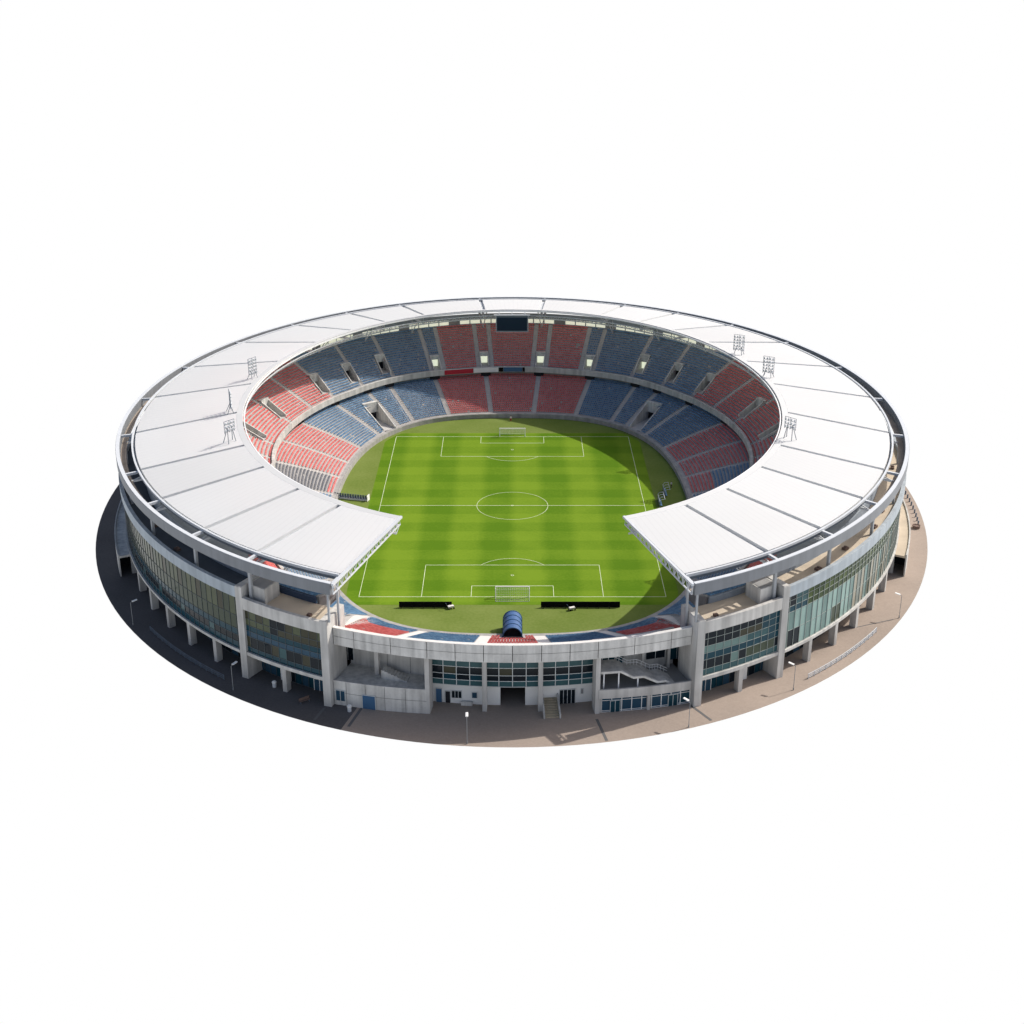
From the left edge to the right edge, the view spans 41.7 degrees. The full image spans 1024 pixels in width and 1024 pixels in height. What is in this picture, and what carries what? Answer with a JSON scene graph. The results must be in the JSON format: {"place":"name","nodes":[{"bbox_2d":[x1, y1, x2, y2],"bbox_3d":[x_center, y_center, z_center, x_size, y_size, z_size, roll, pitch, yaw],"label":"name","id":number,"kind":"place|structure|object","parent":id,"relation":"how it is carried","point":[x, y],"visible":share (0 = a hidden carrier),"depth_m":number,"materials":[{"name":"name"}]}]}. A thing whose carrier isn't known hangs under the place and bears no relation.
{"place":"outdoors","nodes":[
{"label":"outdoors","id":0,"kind":"place"},
{"bbox_2d":[96,431,385,729],"bbox_3d":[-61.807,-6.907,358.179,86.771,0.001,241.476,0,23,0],"label":"asphalt","id":1,"kind":"structure","parent":0,"point":[123,592],"depth_m":274.00,"materials":[{"name":"grey asphalt"}]},
{"bbox_2d":[150,626,224,679],"bbox_3d":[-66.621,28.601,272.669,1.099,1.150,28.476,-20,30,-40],"label":"railing","id":2,"kind":"object","parent":1,"relation":"on","point":[176,648],"visible":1,"depth_m":271.64,"materials":[{"name":"grey metal"}]},
{"bbox_2d":[347,704,351,711],"bbox_3d":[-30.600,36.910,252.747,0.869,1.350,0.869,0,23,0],"label":"litter bin","id":3,"kind":"object","parent":1,"relation":"on","point":[349,706],"visible":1,"depth_m":252.46,"materials":[{"name":"metal"}]},
{"bbox_2d":[299,695,309,703],"bbox_3d":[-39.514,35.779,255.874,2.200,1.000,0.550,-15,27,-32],"label":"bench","id":4,"kind":"object","parent":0,"point":[305,698],"visible":1,"depth_m":255.93,"materials":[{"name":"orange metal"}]},
{"bbox_2d":[0,0,1023,1023],"label":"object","id":5,"kind":"structure","parent":0,"point":[181,181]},
{"bbox_2d":[337,418,687,633],"bbox_3d":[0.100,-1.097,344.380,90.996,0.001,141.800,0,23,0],"label":"lawn","id":6,"kind":"structure","parent":0,"point":[360,480],"depth_m":292.99,"materials":[{"name":"green plant"}]},
{"bbox_2d":[334,492,369,501],"bbox_3d":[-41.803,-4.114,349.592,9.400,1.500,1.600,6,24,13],"label":"team bench","id":7,"kind":"object","parent":6,"relation":"on","point":[356,497],"visible":0.98,"depth_m":349.14,"materials":[{"name":"white paint"}]},
{"bbox_2d":[399,602,451,608],"bbox_3d":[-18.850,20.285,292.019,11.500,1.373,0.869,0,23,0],"label":"advertising board","id":8,"kind":"object","parent":6,"relation":"on","point":[422,604],"visible":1,"depth_m":292.25,"materials":[{"name":"black"}]},
{"bbox_2d":[347,433,677,604],"bbox_3d":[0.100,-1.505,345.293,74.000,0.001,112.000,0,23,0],"label":"pitch","id":9,"kind":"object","parent":6,"relation":"on","point":[455,549],"visible":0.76,"depth_m":335.52,"materials":[{"name":"green plant"}]},
{"bbox_2d":[499,428,524,436],"bbox_3d":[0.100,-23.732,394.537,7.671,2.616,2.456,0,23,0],"label":"goal","id":10,"kind":"object","parent":9,"relation":"on","point":[509,429],"visible":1,"depth_m":394.66,"materials":[{"name":"white paint"}]},
{"bbox_2d":[359,437,665,596],"bbox_3d":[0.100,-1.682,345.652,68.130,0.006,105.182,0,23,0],"label":"pitch markings","id":11,"kind":"object","parent":9,"relation":"on","point":[513,519],"visible":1,"depth_m":345.64,"materials":[{"name":"paint"}]},
{"bbox_2d":[495,586,529,600],"bbox_3d":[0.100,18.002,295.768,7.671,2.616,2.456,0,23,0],"label":"goal","id":12,"kind":"object","parent":9,"relation":"on","point":[512,594],"visible":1,"depth_m":295.26,"materials":[{"name":"white paint"}]},
{"bbox_2d":[541,602,619,608],"bbox_3d":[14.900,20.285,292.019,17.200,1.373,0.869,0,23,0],"label":"advertising board","id":13,"kind":"object","parent":6,"relation":"on","point":[581,604],"visible":1,"depth_m":292.25,"materials":[{"name":"black"}]},
{"bbox_2d":[658,492,664,505],"bbox_3d":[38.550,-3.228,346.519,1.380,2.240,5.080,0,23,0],"label":"dugout","id":14,"kind":"object","parent":6,"relation":"on","point":[659,501],"visible":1,"depth_m":345.96,"materials":[{"name":"paint"}]},
{"bbox_2d":[663,482,669,495],"bbox_3d":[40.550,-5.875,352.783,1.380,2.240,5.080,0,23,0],"label":"dugout","id":15,"kind":"object","parent":6,"relation":"on","point":[664,491],"visible":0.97,"depth_m":352.59,"materials":[{"name":"paint"}]},
{"bbox_2d":[341,431,927,746],"bbox_3d":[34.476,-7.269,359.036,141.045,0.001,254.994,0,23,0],"label":"pavement","id":16,"kind":"structure","parent":0,"point":[512,719],"depth_m":253.25,"materials":[{"name":"beige concrete"}]},
{"bbox_2d":[114,297,910,718],"bbox_3d":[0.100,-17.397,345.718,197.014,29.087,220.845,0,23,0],"label":"football stadium","id":17,"kind":"object","parent":16,"relation":"on","point":[252,543],"visible":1,"depth_m":291.25,"materials":[{"name":"concrete"}]},
{"bbox_2d":[223,419,235,443],"bbox_3d":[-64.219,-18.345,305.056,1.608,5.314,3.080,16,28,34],"label":"floodlight","id":18,"kind":"object","parent":17,"relation":"on","point":[227,430],"visible":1,"depth_m":304.61,"materials":[{"name":"grey metal"}]},
{"bbox_2d":[226,389,233,414],"bbox_3d":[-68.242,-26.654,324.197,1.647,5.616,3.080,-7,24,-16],"label":"floodlight","id":19,"kind":"object","parent":17,"relation":"on","point":[230,400],"visible":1,"depth_m":323.80,"materials":[{"name":"grey metal"}]},
{"bbox_2d":[247,357,256,378],"bbox_3d":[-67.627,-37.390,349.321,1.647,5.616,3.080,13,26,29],"label":"floodlight","id":20,"kind":"object","parent":17,"relation":"on","point":[252,369],"visible":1,"depth_m":349.00,"materials":[{"name":"grey metal"}]},
{"bbox_2d":[313,678,322,690],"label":"entrance door","id":21,"kind":"structure","parent":17,"relation":"in","point":[318,684],"depth_m":259.38,"materials":[{"name":"blue glass"}]},
{"bbox_2d":[445,369,472,374],"bbox_3d":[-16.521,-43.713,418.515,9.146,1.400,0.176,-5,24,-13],"label":"banner","id":22,"kind":"object","parent":17,"relation":"attached to","point":[459,371],"visible":1,"depth_m":418.40,"materials":[{"name":"red"}]},
{"bbox_2d":[474,367,497,372],"bbox_3d":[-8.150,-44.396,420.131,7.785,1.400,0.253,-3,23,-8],"label":"banner","id":23,"kind":"object","parent":17,"relation":"attached to","point":[479,370],"visible":1,"depth_m":420.09,"materials":[{"name":"white paint"}]},
{"bbox_2d":[494,314,529,330],"bbox_3d":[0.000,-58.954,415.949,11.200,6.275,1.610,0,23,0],"label":"scoreboard","id":24,"kind":"object","parent":17,"relation":"hanging from","point":[511,322],"visible":1,"depth_m":415.28,"materials":[{"name":"grey metal"}]},
{"bbox_2d":[502,610,522,637],"bbox_3d":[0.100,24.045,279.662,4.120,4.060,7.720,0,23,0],"label":"player tunnel","id":25,"kind":"structure","parent":17,"relation":"attached to","point":[512,622],"depth_m":277.71,"materials":[{"name":"blue plastic"}]},
{"bbox_2d":[503,367,521,371],"bbox_3d":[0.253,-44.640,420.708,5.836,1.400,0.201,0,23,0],"label":"banner","id":26,"kind":"object","parent":17,"relation":"attached to","point":[512,369],"visible":1,"depth_m":420.67,"materials":[{"name":"blue"}]},
{"bbox_2d":[702,678,711,690],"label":"entrance door","id":27,"kind":"structure","parent":17,"relation":"in","point":[706,684],"depth_m":259.38,"materials":[{"name":"blue glass"}]},
{"bbox_2d":[733,334,744,355],"bbox_3d":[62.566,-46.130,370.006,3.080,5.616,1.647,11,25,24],"label":"floodlight","id":28,"kind":"object","parent":17,"relation":"on","point":[743,343],"visible":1,"depth_m":369.64,"materials":[{"name":"grey metal"}]},
{"bbox_2d":[762,356,774,376],"bbox_3d":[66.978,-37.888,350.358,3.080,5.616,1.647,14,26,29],"label":"floodlight","id":29,"kind":"object","parent":17,"relation":"on","point":[769,368],"visible":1,"depth_m":349.98,"materials":[{"name":"grey metal"}]},
{"bbox_2d":[784,416,796,440],"bbox_3d":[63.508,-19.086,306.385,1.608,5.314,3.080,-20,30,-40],"label":"floodlight","id":30,"kind":"object","parent":17,"relation":"on","point":[791,427],"visible":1,"depth_m":305.88,"materials":[{"name":"grey metal"}]},
{"bbox_2d":[313,619,893,740],"bbox_3d":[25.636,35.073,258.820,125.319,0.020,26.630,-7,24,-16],"label":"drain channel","id":31,"kind":"object","parent":16,"relation":"on","point":[597,720],"visible":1,"depth_m":251.25,"materials":[{"name":"grey"}]},
{"bbox_2d":[808,627,876,678],"bbox_3d":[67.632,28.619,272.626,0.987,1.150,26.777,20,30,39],"label":"railing","id":32,"kind":"object","parent":16,"relation":"on","point":[851,649],"visible":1,"depth_m":271.31,"materials":[{"name":"metal"}]},
{"bbox_2d":[912,524,919,529],"bbox_3d":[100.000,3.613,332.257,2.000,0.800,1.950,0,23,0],"label":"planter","id":33,"kind":"object","parent":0,"point":[916,526],"visible":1,"depth_m":331.83,"materials":[{"name":"metal"}]}
]}

